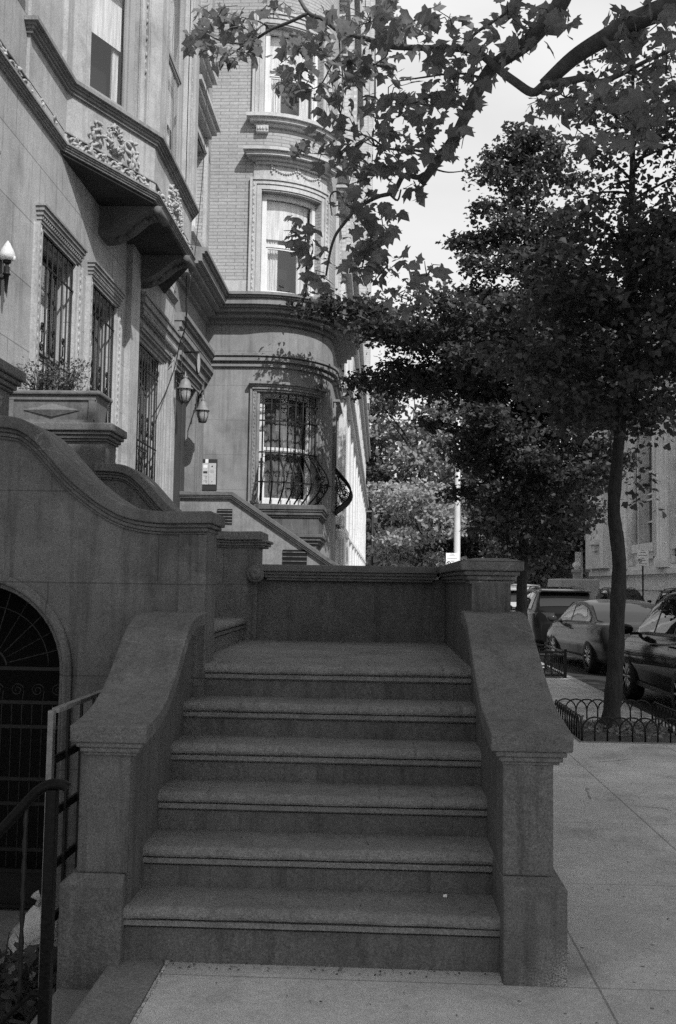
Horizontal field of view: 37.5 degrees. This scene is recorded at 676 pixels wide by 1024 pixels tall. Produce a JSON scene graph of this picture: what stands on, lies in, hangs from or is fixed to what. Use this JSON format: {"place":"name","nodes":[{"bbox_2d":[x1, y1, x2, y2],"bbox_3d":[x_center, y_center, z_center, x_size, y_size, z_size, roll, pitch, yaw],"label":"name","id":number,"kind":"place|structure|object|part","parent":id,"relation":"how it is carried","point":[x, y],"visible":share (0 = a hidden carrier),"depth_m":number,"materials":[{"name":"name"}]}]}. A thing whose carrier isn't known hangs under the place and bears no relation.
{"place":"outdoors","nodes":[
{"label":"outdoors","id":0,"kind":"place"},
{"bbox_2d":[0,908,36,1019],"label":"areaway floor","id":1,"kind":"structure","parent":0,"point":[9,919],"depth_m":5.47,"materials":[{"name":"grey concrete"}]},
{"bbox_2d":[0,932,57,1023],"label":"areaway shrub","id":2,"kind":"object","parent":1,"relation":"on","point":[28,1010],"visible":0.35,"depth_m":4.28,"materials":[{"name":"black plant"}]},
{"bbox_2d":[7,890,58,962],"bbox_3d":[-1.507,2.078,5.010,0.286,0.344,0.230,1,-4,2],"label":"plastic bag","id":3,"kind":"object","parent":1,"relation":"on","point":[31,929],"visible":0.41,"depth_m":4.96,"materials":[{"name":"white plastic"}]},
{"bbox_2d":[0,779,70,1023],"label":"areaway handrail","id":4,"kind":"object","parent":1,"relation":"on","point":[51,788],"visible":1,"depth_m":3.35,"materials":[{"name":"black metal"}]},
{"bbox_2d":[30,989,89,1023],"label":"areaway step","id":5,"kind":"object","parent":1,"relation":"on","point":[66,1003],"visible":0.5,"depth_m":3.95,"materials":[{"name":"stone"}]},
{"bbox_2d":[37,689,101,1009],"bbox_3d":[-1.215,1.569,4.879,0.040,1.350,1.270,1,-4,2],"label":"flat bar railing","id":6,"kind":"object","parent":1,"relation":"on","point":[52,758],"visible":0.33,"depth_m":4.43,"materials":[{"name":"grey metal"}]},
{"bbox_2d":[135,667,675,1023],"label":"sidewalk","id":7,"kind":"structure","parent":0,"point":[622,846],"depth_m":4.12,"materials":[{"name":"concrete"}]},
{"bbox_2d":[0,0,200,500],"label":"limestone townhouse","id":8,"kind":"structure","parent":7,"relation":"on","point":[99,103],"depth_m":11.33,"materials":[{"name":"grey stone"}]},
{"bbox_2d":[0,241,15,295],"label":"torch wall lamp","id":9,"kind":"object","parent":8,"relation":"attached to","point":[7,255],"visible":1,"depth_m":8.63,"materials":[{"name":"white glass"}]},
{"bbox_2d":[27,203,87,390],"bbox_3d":[-3.173,-1.690,10.179,0.750,2.482,1.430,1,-4,2],"label":"window","id":10,"kind":"structure","parent":8,"relation":"in","point":[46,340],"depth_m":10.35,"materials":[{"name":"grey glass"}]},
{"bbox_2d":[82,260,125,463],"bbox_3d":[-3.103,-1.569,11.853,0.750,2.482,1.390,1,-4,2],"label":"window","id":11,"kind":"structure","parent":8,"relation":"in","point":[95,323],"depth_m":12.12,"materials":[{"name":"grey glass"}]},
{"bbox_2d":[135,291,181,500],"bbox_3d":[-2.966,-1.244,14.579,0.800,3.327,2.430,1,-4,2],"label":"window","id":12,"kind":"structure","parent":8,"relation":"in","point":[159,337],"depth_m":14.80,"materials":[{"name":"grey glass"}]},
{"bbox_2d":[152,275,186,416],"bbox_3d":[-2.319,-2.264,14.569,0.432,2.037,1.526,1,-4,2],"label":"hanging cable","id":13,"kind":"object","parent":8,"relation":"hanging from","point":[178,347],"visible":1,"depth_m":14.72,"materials":[{"name":"black metal"}]},
{"bbox_2d":[174,370,192,402],"bbox_3d":[-2.439,-1.982,15.611,0.342,0.529,0.275,1,-4,2],"label":"wall lantern","id":14,"kind":"object","parent":8,"relation":"attached to","point":[184,388],"depth_m":15.54,"materials":[{"name":"grey metal"}]},
{"bbox_2d":[180,276,190,381],"bbox_3d":[-2.313,-2.724,15.098,0.026,1.230,1.766,2,-4,-12],"label":"hanging cable","id":15,"kind":"object","parent":8,"relation":"hanging from","point":[184,332],"visible":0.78,"depth_m":15.44,"materials":[{"name":"grey metal"}]},
{"bbox_2d":[192,78,206,274],"bbox_3d":[-2.130,-5.484,15.439,0.051,4.097,1.213,1,-4,-1],"label":"hanging cable","id":16,"kind":"object","parent":8,"relation":"hanging from","point":[203,164],"visible":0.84,"depth_m":15.66,"materials":[{"name":"black metal"}]},
{"bbox_2d":[66,960,164,1023],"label":"areaway coping","id":17,"kind":"object","parent":7,"relation":"on","point":[116,994],"visible":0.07,"depth_m":3.81,"materials":[{"name":"stone"}]},
{"bbox_2d":[130,960,169,1023],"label":"broken mortar joint","id":18,"kind":"object","parent":7,"relation":"on","point":[150,992],"visible":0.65,"depth_m":3.82,"materials":[{"name":"grey concrete"}]},
{"bbox_2d":[179,491,337,564],"bbox_3d":[-0.945,1.428,17.337,3.330,3.362,2.120,1,-4,2],"label":"sloped stoop","id":19,"kind":"object","parent":7,"relation":"on","point":[239,513],"visible":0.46,"depth_m":16.44,"materials":[{"name":"stone"}]},
{"bbox_2d":[173,0,360,561],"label":"brick townhouse","id":20,"kind":"structure","parent":7,"relation":"on","point":[266,434],"depth_m":19.06,"materials":[{"name":"brick"}]},
{"bbox_2d":[173,382,185,508],"bbox_3d":[-2.778,-0.738,16.892,0.090,2.960,1.530,1,-4,2],"label":"entrance door","id":21,"kind":"structure","parent":20,"relation":"in","point":[180,413],"depth_m":17.23,"materials":[{"name":"paint"}]},
{"bbox_2d":[184,351,200,373],"bbox_3d":[-2.346,-2.440,16.290,0.336,0.393,0.199,-3,-6,44],"label":"oval plaque","id":22,"kind":"object","parent":20,"relation":"attached to","point":[198,363],"visible":1,"depth_m":16.21,"materials":[{"name":"white metal"}]},
{"bbox_2d":[196,389,209,422],"bbox_3d":[-2.360,-1.840,17.429,0.247,0.629,0.728,1,-4,-7],"label":"wall lantern","id":23,"kind":"object","parent":20,"relation":"attached to","point":[202,410],"depth_m":17.13,"materials":[{"name":"grey metal"}]},
{"bbox_2d":[191,74,220,246],"bbox_3d":[-2.486,-5.903,17.640,0.440,2.780,2.000,1,-4,2],"label":"window","id":24,"kind":"structure","parent":20,"relation":"in","point":[213,127],"depth_m":18.12,"materials":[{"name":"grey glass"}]},
{"bbox_2d":[199,0,216,87],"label":"window","id":25,"kind":"structure","parent":20,"relation":"in","point":[205,66],"depth_m":18.27,"materials":[{"name":"grey glass"}]},
{"bbox_2d":[202,459,217,489],"bbox_3d":[-2.418,-0.703,18.696,0.295,0.583,0.039,1,-4,2],"label":"intercom panel","id":26,"kind":"object","parent":20,"relation":"attached to","point":[209,475],"visible":0.98,"depth_m":18.68,"materials":[{"name":"white metal"}]},
{"bbox_2d":[248,380,330,551],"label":"window","id":27,"kind":"structure","parent":20,"relation":"in","point":[281,444],"depth_m":18.95,"materials":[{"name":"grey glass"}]},
{"bbox_2d":[243,145,341,296],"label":"window","id":28,"kind":"structure","parent":20,"relation":"in","point":[274,169],"depth_m":19.29,"materials":[{"name":"white glass"}]},
{"bbox_2d":[246,10,339,148],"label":"window","id":29,"kind":"structure","parent":20,"relation":"in","point":[275,114],"depth_m":19.41,"materials":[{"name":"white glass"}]},
{"bbox_2d":[331,399,352,515],"bbox_3d":[0.105,-1.114,21.100,0.422,2.318,1.500,1,-4,2],"label":"window","id":30,"kind":"structure","parent":20,"relation":"in","point":[336,507],"depth_m":20.54,"materials":[{"name":"grey glass"}]},
{"bbox_2d":[337,59,349,184],"bbox_3d":[0.127,-8.300,21.619,0.240,2.430,1.700,1,-4,2],"label":"window","id":31,"kind":"structure","parent":20,"relation":"in","point":[342,179],"depth_m":21.49,"materials":[{"name":"grey glass"}]},
{"bbox_2d":[335,185,352,298],"bbox_3d":[0.120,-5.327,21.404,0.320,2.790,1.780,1,-4,2],"label":"window","id":32,"kind":"structure","parent":20,"relation":"in","point":[343,209],"depth_m":20.87,"materials":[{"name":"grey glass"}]},
{"bbox_2d":[339,0,350,53],"bbox_3d":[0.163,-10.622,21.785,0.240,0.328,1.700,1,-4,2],"label":"window","id":33,"kind":"structure","parent":20,"relation":"in","point":[344,10],"depth_m":21.19,"materials":[{"name":"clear glass"}]},
{"bbox_2d":[177,0,381,565],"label":"white apartment building","id":34,"kind":"structure","parent":7,"relation":"on","point":[354,453],"depth_m":29.10,"materials":[{"name":"paint"}]},
{"bbox_2d":[335,524,344,539],"bbox_3d":[-0.119,0.395,22.254,0.540,0.440,0.240,1,-4,2],"label":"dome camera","id":35,"kind":"object","parent":34,"relation":"attached to","point":[339,533],"visible":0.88,"depth_m":22.16,"materials":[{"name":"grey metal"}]},
{"bbox_2d":[0,358,573,990],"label":"entrance stoop","id":36,"kind":"object","parent":7,"relation":"on","point":[306,762],"visible":1,"depth_m":4.98,"materials":[{"name":"stone"}]},
{"bbox_2d":[0,588,59,908],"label":"arched iron gate","id":37,"kind":"structure","parent":36,"relation":"attached to","point":[10,882],"depth_m":5.78,"materials":[{"name":"black metal"}]},
{"bbox_2d":[9,390,112,422],"bbox_3d":[-2.353,-0.852,8.358,0.825,0.269,0.404,1,-4,2],"label":"stone planter","id":38,"kind":"object","parent":36,"relation":"on","point":[78,406],"visible":0.74,"depth_m":8.19,"materials":[{"name":"stone"}]},
{"bbox_2d":[16,356,74,389],"bbox_3d":[-2.540,-1.144,8.392,0.491,0.387,0.444,-3,-6,43],"label":"shrub","id":39,"kind":"object","parent":38,"relation":"on","point":[37,385],"visible":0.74,"depth_m":8.37,"materials":[{"name":"grey plant"}]},
{"bbox_2d":[44,353,94,390],"bbox_3d":[-2.263,-1.145,8.371,0.417,0.395,0.395,3,-5,-32],"label":"shrub","id":40,"kind":"object","parent":38,"relation":"on","point":[72,379],"visible":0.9,"depth_m":8.36,"materials":[{"name":"grey plant"}]},
{"bbox_2d":[366,476,472,579],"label":"park tree","id":41,"kind":"object","parent":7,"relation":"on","point":[393,543],"visible":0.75,"depth_m":60.38,"materials":[{"name":"grey plant"}]},
{"bbox_2d":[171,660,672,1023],"bbox_3d":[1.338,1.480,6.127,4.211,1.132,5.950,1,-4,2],"label":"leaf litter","id":42,"kind":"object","parent":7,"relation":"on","point":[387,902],"visible":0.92,"depth_m":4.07,"materials":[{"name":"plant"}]},
{"bbox_2d":[181,0,675,321],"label":"plane tree","id":43,"kind":"object","parent":7,"relation":"on","point":[629,29],"visible":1,"depth_m":7.35,"materials":[{"name":"black plant"}]},
{"bbox_2d":[446,553,458,563],"bbox_3d":[4.207,2.946,36.752,0.460,2.871,0.097,1,-4,2],"label":"parking sign","id":44,"kind":"object","parent":7,"relation":"on","point":[452,557],"visible":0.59,"depth_m":36.81,"materials":[{"name":"white metal"}]},
{"bbox_2d":[454,399,510,560],"bbox_3d":[6.109,-0.050,39.888,3.082,9.155,0.429,1,-4,2],"label":"lamp pole","id":45,"kind":"object","parent":7,"relation":"on","point":[456,529],"visible":0.19,"depth_m":39.82,"materials":[{"name":"grey metal"}]},
{"bbox_2d":[543,669,675,742],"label":"tree pit soil","id":46,"kind":"object","parent":7,"relation":"on","point":[588,734],"visible":0.22,"depth_m":10.59,"materials":[{"name":"soil"}]},
{"bbox_2d":[275,120,672,618],"bbox_3d":[2.726,-2.239,18.557,7.036,10.485,5.622,-1,-4,21],"label":"ginkgo tree","id":47,"kind":"object","parent":46,"relation":"on","point":[455,334],"visible":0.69,"depth_m":18.12,"materials":[{"name":"black plant"}]},
{"bbox_2d":[536,642,566,677],"bbox_3d":[3.422,2.730,18.375,1.210,0.550,2.030,1,-4,2],"label":"tree guard","id":48,"kind":"object","parent":46,"relation":"on","point":[547,651],"visible":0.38,"depth_m":17.38,"materials":[{"name":"black metal"}]},
{"bbox_2d":[462,40,675,729],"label":"ginkgo tree","id":49,"kind":"object","parent":46,"relation":"on","point":[644,248],"visible":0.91,"depth_m":11.11,"materials":[{"name":"black plant"}]},
{"bbox_2d":[554,698,675,743],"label":"hoop fence","id":50,"kind":"object","parent":46,"relation":"on","point":[566,713],"visible":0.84,"depth_m":10.65,"materials":[{"name":"black metal"}]},
{"bbox_2d":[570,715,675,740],"bbox_3d":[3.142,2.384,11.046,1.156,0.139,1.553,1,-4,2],"label":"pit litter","id":51,"kind":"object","parent":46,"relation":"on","point":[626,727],"visible":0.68,"depth_m":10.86,"materials":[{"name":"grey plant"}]},
{"bbox_2d":[365,503,529,585],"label":"park hill","id":52,"kind":"structure","parent":0,"point":[369,537],"depth_m":136.32,"materials":[{"name":"grey plant"}]},
{"bbox_2d":[369,0,675,482],"label":"sky","id":53,"kind":"structure","parent":0,"point":[445,204],"materials":[{"name":"white"}]},
{"bbox_2d":[536,643,674,725],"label":"road","id":54,"kind":"structure","parent":0,"point":[576,668],"depth_m":18.13,"materials":[{"name":"grey asphalt"}]},
{"bbox_2d":[511,584,539,610],"bbox_3d":[6.172,3.369,34.209,2.319,1.786,4.680,1,-4,2],"label":"parked car","id":55,"kind":"object","parent":54,"relation":"on","point":[513,596],"depth_m":32.24,"materials":[{"name":"silver metal"}]},
{"bbox_3d":[6.096,2.708,32.237,1.390,0.420,0.360,1,-4,2],"label":"rear window","id":56,"kind":"part","parent":55,"relation":"part of","materials":[{"name":"black glass"}]},
{"bbox_2d":[511,585,591,643],"bbox_3d":[5.931,2.921,27.729,2.319,1.745,4.680,1,-4,1],"label":"parked car","id":57,"kind":"object","parent":54,"relation":"on","point":[543,603],"visible":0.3,"depth_m":25.69,"materials":[{"name":"grey paint"}]},
{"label":"side window","id":58,"kind":"part","parent":57,"relation":"part of","materials":[{"name":"grey glass"}]},
{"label":"rear window","id":59,"kind":"part","parent":57,"relation":"part of","materials":[{"name":"black glass"}]},
{"bbox_2d":[547,579,599,598],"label":"delivery van","id":60,"kind":"object","parent":54,"relation":"on","point":[592,586],"visible":0.09,"depth_m":52.76,"materials":[{"name":"grey paint"}]},
{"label":"rear doors","id":61,"kind":"part","parent":60,"relation":"part of","materials":[{"name":"grey metal"}]},
{"bbox_2d":[547,599,654,672],"bbox_3d":[5.865,2.603,21.383,2.309,1.470,4.820,1,-4,-2],"label":"parked car","id":62,"kind":"object","parent":54,"relation":"on","point":[579,629],"visible":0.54,"depth_m":20.29,"materials":[{"name":"grey paint"}]},
{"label":"side window","id":63,"kind":"part","parent":62,"relation":"part of","materials":[{"name":"grey glass"}]},
{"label":"side window","id":64,"kind":"part","parent":62,"relation":"part of","materials":[{"name":"grey glass"}]},
{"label":"rear window","id":65,"kind":"part","parent":62,"relation":"part of","materials":[{"name":"grey glass"}]},
{"bbox_2d":[541,662,674,733],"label":"kerb","id":66,"kind":"structure","parent":54,"relation":"on","point":[601,693],"depth_m":14.71,"materials":[{"name":"concrete"}]},
{"bbox_2d":[596,587,651,602],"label":"parked car","id":67,"kind":"object","parent":54,"relation":"on","point":[633,594],"visible":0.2,"depth_m":46.32,"materials":[{"name":"black paint"}]},
{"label":"side window","id":68,"kind":"part","parent":67,"relation":"part of","materials":[{"name":"black glass"}]},
{"bbox_2d":[637,549,648,600],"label":"parking sign","id":69,"kind":"object","parent":54,"relation":"on","point":[642,557],"visible":0.99,"depth_m":45.40,"materials":[{"name":"white metal"}]},
{"bbox_2d":[623,588,675,714],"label":"parked car","id":70,"kind":"object","parent":54,"relation":"on","point":[650,654],"visible":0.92,"depth_m":14.03,"materials":[{"name":"grey paint"}]},
{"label":"side window","id":71,"kind":"part","parent":70,"relation":"part of","materials":[{"name":"grey glass"}]},
{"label":"side window","id":72,"kind":"part","parent":70,"relation":"part of","materials":[{"name":"grey glass"}]},
{"bbox_2d":[655,588,675,603],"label":"parked car","id":73,"kind":"object","parent":54,"relation":"on","point":[664,593],"visible":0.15,"depth_m":37.87,"materials":[{"name":"grey paint"}]},
{"label":"ground","id":74,"kind":"structure","parent":0,"visible":0},
{"bbox_2d":[366,434,400,532],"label":"park tree","id":75,"kind":"object","parent":74,"relation":"on","point":[375,474],"visible":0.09,"depth_m":80.70,"materials":[{"name":"grey plant"}]},
{"bbox_2d":[366,378,494,565],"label":"park tree","id":76,"kind":"object","parent":74,"relation":"on","point":[395,431],"visible":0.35,"depth_m":81.95,"materials":[{"name":"grey plant"}]},
{"bbox_2d":[408,400,527,557],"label":"park tree","id":77,"kind":"object","parent":74,"relation":"on","point":[464,509],"visible":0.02,"depth_m":95.86,"materials":[{"name":"grey plant"}]},
{"bbox_2d":[365,433,586,585],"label":"distant wood","id":78,"kind":"object","parent":74,"relation":"on","point":[368,542],"depth_m":118.02,"materials":[{"name":"grey plant"}]},
{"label":"cross road","id":79,"kind":"structure","parent":0,"visible":0},
{"bbox_2d":[366,509,383,565],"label":"signal post","id":80,"kind":"object","parent":79,"relation":"on","point":[372,526],"visible":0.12,"depth_m":68.00,"materials":[{"name":"black metal"}]},
{"bbox_2d":[392,526,499,565],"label":"park tree","id":81,"kind":"object","parent":79,"relation":"on","point":[447,546],"visible":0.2,"depth_m":76.09,"materials":[{"name":"grey plant"}]},
{"bbox_2d":[471,466,585,586],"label":"park tree","id":82,"kind":"object","parent":79,"relation":"on","point":[541,575],"visible":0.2,"depth_m":71.01,"materials":[{"name":"black plant"}]},
{"bbox_2d":[533,436,585,568],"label":"park tree","id":83,"kind":"object","parent":79,"relation":"on","point":[575,548],"visible":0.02,"depth_m":68.44,"materials":[{"name":"grey plant"}]},
{"bbox_2d":[548,529,582,578],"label":"mast arm lamp","id":84,"kind":"object","parent":79,"relation":"on","point":[578,556],"visible":0.39,"depth_m":68.16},
{"bbox_2d":[571,562,581,578],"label":"gate post","id":85,"kind":"object","parent":79,"relation":"on","point":[576,571],"visible":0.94,"depth_m":66.56,"materials":[{"name":"grey stone"}]},
{"bbox_2d":[585,569,593,578],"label":"gate post","id":86,"kind":"object","parent":79,"relation":"on","point":[587,571],"visible":0.07,"depth_m":66.52,"materials":[{"name":"grey stone"}]},
{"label":"far sidewalk","id":87,"kind":"structure","parent":0,"visible":0},
{"bbox_2d":[585,262,675,603],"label":"stone church","id":88,"kind":"structure","parent":87,"relation":"on","point":[651,532],"depth_m":53.64,"materials":[{"name":"grey stone"}]},
{"bbox_2d":[632,351,654,559],"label":"arched window","id":89,"kind":"structure","parent":88,"relation":"in","point":[646,546],"depth_m":54.08,"materials":[{"name":"grey glass"}]},
{"bbox_2d":[664,329,675,555],"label":"arched window","id":90,"kind":"structure","parent":88,"relation":"in","point":[673,541],"depth_m":46.94,"materials":[{"name":"grey glass"}]}
]}

